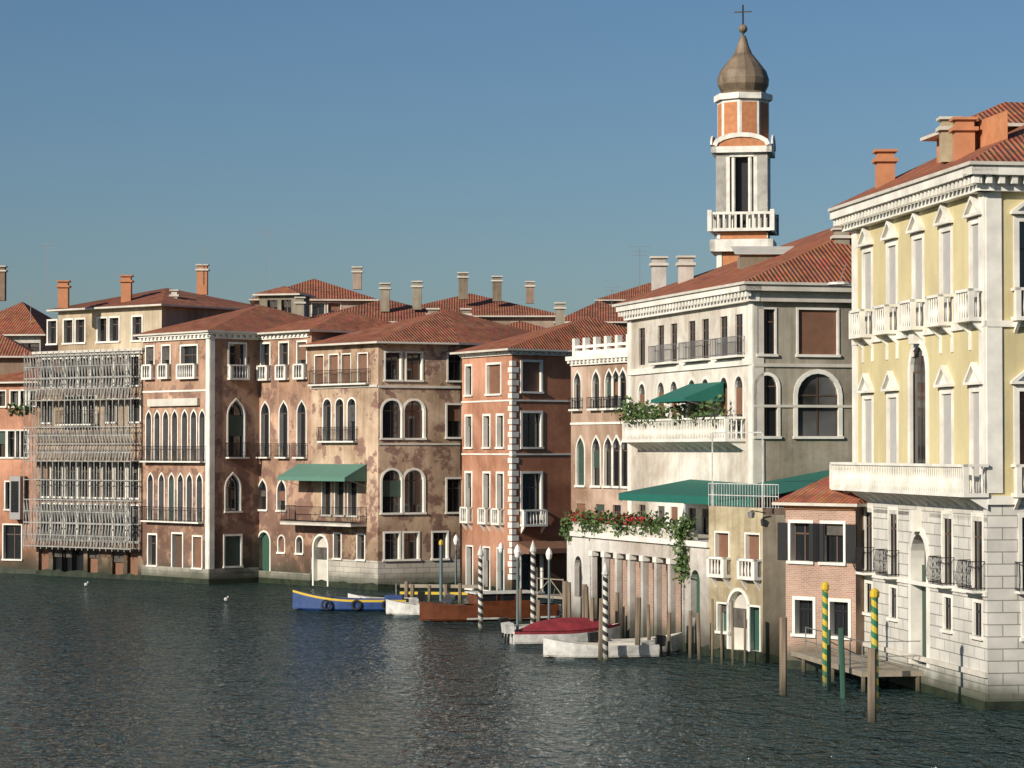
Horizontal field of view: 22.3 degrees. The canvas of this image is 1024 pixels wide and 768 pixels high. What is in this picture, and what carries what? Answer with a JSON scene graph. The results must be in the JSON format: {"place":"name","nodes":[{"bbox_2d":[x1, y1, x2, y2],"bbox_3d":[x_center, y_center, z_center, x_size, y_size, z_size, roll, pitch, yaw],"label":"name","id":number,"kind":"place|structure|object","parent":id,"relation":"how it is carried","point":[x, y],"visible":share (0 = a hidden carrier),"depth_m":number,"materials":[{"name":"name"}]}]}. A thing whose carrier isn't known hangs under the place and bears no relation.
{"place":"outdoors","nodes":[
{"label":"outdoors","id":0,"kind":"place"},
{"bbox_2d":[0,334,36,374],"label":"house","id":1,"kind":"structure","parent":0,"point":[12,356],"depth_m":191.81,"materials":[{"name":"tile"}]},
{"bbox_2d":[249,266,377,316],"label":"building","id":2,"kind":"structure","parent":0,"point":[329,298],"depth_m":212.46,"materials":[{"name":"tile"}]},
{"bbox_2d":[422,272,565,327],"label":"building","id":3,"kind":"structure","parent":0,"point":[495,308],"depth_m":228.34,"materials":[{"name":"tile"}]},
{"bbox_2d":[0,573,1023,767],"bbox_3d":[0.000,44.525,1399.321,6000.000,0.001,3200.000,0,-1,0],"label":"canal water","id":4,"kind":"structure","parent":0,"point":[109,673],"depth_m":93.44,"materials":[{"name":"liquid"}]},
{"bbox_2d":[0,363,36,573],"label":"house","id":5,"kind":"structure","parent":4,"relation":"on","point":[16,557],"depth_m":189.88,"materials":[{"name":"paint"}]},
{"bbox_2d":[0,266,57,351],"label":"building","id":6,"kind":"structure","parent":4,"relation":"on","point":[16,325],"depth_m":212.10,"materials":[{"name":"tile"}]},
{"bbox_2d":[23,250,282,579],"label":"palazzo","id":7,"kind":"structure","parent":4,"relation":"on","point":[88,468],"depth_m":183.76,"materials":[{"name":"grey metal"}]},
{"bbox_2d":[195,264,209,294],"bbox_3d":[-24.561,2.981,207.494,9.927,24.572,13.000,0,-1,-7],"label":"chimney","id":8,"kind":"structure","parent":7,"relation":"on","point":[202,289],"depth_m":203.93,"materials":[{"name":"brick"}]},
{"bbox_2d":[30,246,619,323],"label":"roof aerials","id":9,"kind":"object","parent":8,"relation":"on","point":[202,283],"visible":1,"depth_m":203.86,"materials":[{"name":"grey metal"}]},
{"bbox_2d":[84,581,228,600],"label":"seagulls","id":10,"kind":"object","parent":4,"relation":"on","point":[225,598],"visible":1,"depth_m":155.00,"materials":[{"name":"white paint"}]},
{"bbox_2d":[133,289,310,584],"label":"building","id":11,"kind":"structure","parent":4,"relation":"in","point":[199,460],"depth_m":176.25,"materials":[{"name":"paint"}]},
{"bbox_2d":[252,230,392,585],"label":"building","id":12,"kind":"structure","parent":4,"relation":"on","point":[283,368],"depth_m":175.06,"materials":[{"name":"brown paint"}]},
{"bbox_2d":[310,281,427,321],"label":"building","id":13,"kind":"structure","parent":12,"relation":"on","point":[385,308],"depth_m":202.23,"materials":[{"name":"tile"}]},
{"bbox_2d":[293,583,408,610],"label":"boat","id":14,"kind":"object","parent":4,"relation":"on","point":[306,601],"visible":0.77,"depth_m":145.63,"materials":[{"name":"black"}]},
{"bbox_2d":[348,591,424,602],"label":"boat","id":15,"kind":"object","parent":4,"relation":"on","point":[421,595],"visible":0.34,"depth_m":148.16,"materials":[{"name":"white"}]},
{"bbox_2d":[386,599,418,615],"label":"white boat","id":16,"kind":"object","parent":4,"relation":"on","point":[401,608],"visible":0.31,"depth_m":141.49,"materials":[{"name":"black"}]},
{"bbox_2d":[277,308,531,589],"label":"building","id":17,"kind":"structure","parent":4,"relation":"on","point":[382,472],"depth_m":168.53,"materials":[{"name":"brown paint"}]},
{"bbox_2d":[400,577,563,608],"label":"jetty","id":18,"kind":"object","parent":4,"relation":"on","point":[558,596],"visible":0.64,"depth_m":155.18,"materials":[{"name":"brown wood"}]},
{"bbox_2d":[419,589,560,621],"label":"water taxi","id":19,"kind":"object","parent":4,"relation":"on","point":[497,604],"visible":0.76,"depth_m":136.88,"materials":[{"name":"brown wood"}]},
{"bbox_2d":[453,535,551,631],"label":"mooring poles","id":20,"kind":"object","parent":4,"relation":"in","point":[517,551],"visible":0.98,"depth_m":131.49,"materials":[{"name":"wood"},{"name":"paint"}]},
{"bbox_2d":[498,617,528,636],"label":"boat","id":21,"kind":"object","parent":4,"relation":"on","point":[503,619],"visible":0.08,"depth_m":124.98,"materials":[{"name":"white"}]},
{"bbox_2d":[506,302,565,331],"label":"building","id":22,"kind":"structure","parent":4,"relation":"on","point":[559,308],"depth_m":198.35,"materials":[{"name":"tile"}]},
{"bbox_2d":[450,317,626,594],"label":"orange house","id":23,"kind":"structure","parent":4,"relation":"on","point":[516,448],"depth_m":162.43,"materials":[{"name":"paint"}]},
{"bbox_2d":[501,617,619,644],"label":"covered boat","id":24,"kind":"object","parent":4,"relation":"on","point":[575,629],"visible":0.63,"depth_m":120.54,"materials":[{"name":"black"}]},
{"bbox_2d":[554,301,626,327],"bbox_3d":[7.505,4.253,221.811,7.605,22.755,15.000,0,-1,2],"label":"roof","id":25,"kind":"structure","parent":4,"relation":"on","point":[602,311],"depth_m":216.99,"materials":[{"name":"tile"}]},
{"bbox_2d":[565,334,626,523],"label":"pink house","id":26,"kind":"structure","parent":4,"relation":"in","point":[598,445],"depth_m":140.33,"materials":[{"name":"paint"}]},
{"bbox_2d":[543,634,665,657],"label":"boat","id":27,"kind":"object","parent":4,"relation":"on","point":[552,648],"visible":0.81,"depth_m":112.50,"materials":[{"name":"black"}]},
{"bbox_2d":[595,283,650,307],"bbox_3d":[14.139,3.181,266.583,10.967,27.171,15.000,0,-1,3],"label":"roof","id":28,"kind":"structure","parent":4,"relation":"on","point":[614,298],"depth_m":261.62,"materials":[{"name":"tile"}]},
{"bbox_2d":[587,631,682,652],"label":"boat","id":29,"kind":"object","parent":4,"relation":"on","point":[676,641],"visible":0.34,"depth_m":115.90,"materials":[{"name":"white"}]},
{"bbox_2d":[404,540,878,721],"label":"mooring poles","id":30,"kind":"object","parent":4,"relation":"on","point":[873,682],"visible":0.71,"depth_m":110.87,"materials":[{"name":"white paint"}]},
{"bbox_2d":[558,468,841,655],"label":"terrace building","id":31,"kind":"structure","parent":4,"relation":"on","point":[661,569],"depth_m":120.77,"materials":[{"name":"white paint"}]},
{"bbox_2d":[611,226,851,533],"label":"white palazzo","id":32,"kind":"structure","parent":4,"relation":"in","point":[759,341],"depth_m":120.89,"materials":[{"name":"white paint"}]},
{"bbox_2d":[707,5,778,267],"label":"campanile","id":33,"kind":"structure","parent":4,"relation":"on","point":[743,151],"depth_m":296.90,"materials":[{"name":"brick"}]},
{"bbox_2d":[707,432,785,662],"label":"cream house","id":34,"kind":"structure","parent":4,"relation":"on","point":[746,569],"depth_m":111.03,"materials":[{"name":"beige paint"}]},
{"bbox_2d":[772,468,866,673],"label":"brick house","id":35,"kind":"structure","parent":4,"relation":"on","point":[820,534],"depth_m":105.95,"materials":[{"name":"brick"}]},
{"bbox_2d":[791,627,923,691],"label":"wooden dock","id":36,"kind":"object","parent":4,"relation":"in","point":[856,664],"visible":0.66,"depth_m":99.11,"materials":[{"name":"brown wood"}]},
{"bbox_2d":[827,102,1023,709],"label":"building","id":37,"kind":"structure","parent":4,"relation":"on","point":[933,477],"depth_m":94.61,"materials":[{"name":"stone"},{"name":"yellow plaster"},{"name":"glass"}]},
{"bbox_2d":[0,0,1023,318],"label":"sky","id":38,"kind":"structure","parent":0,"point":[404,142],"materials":[{"name":"blue"}]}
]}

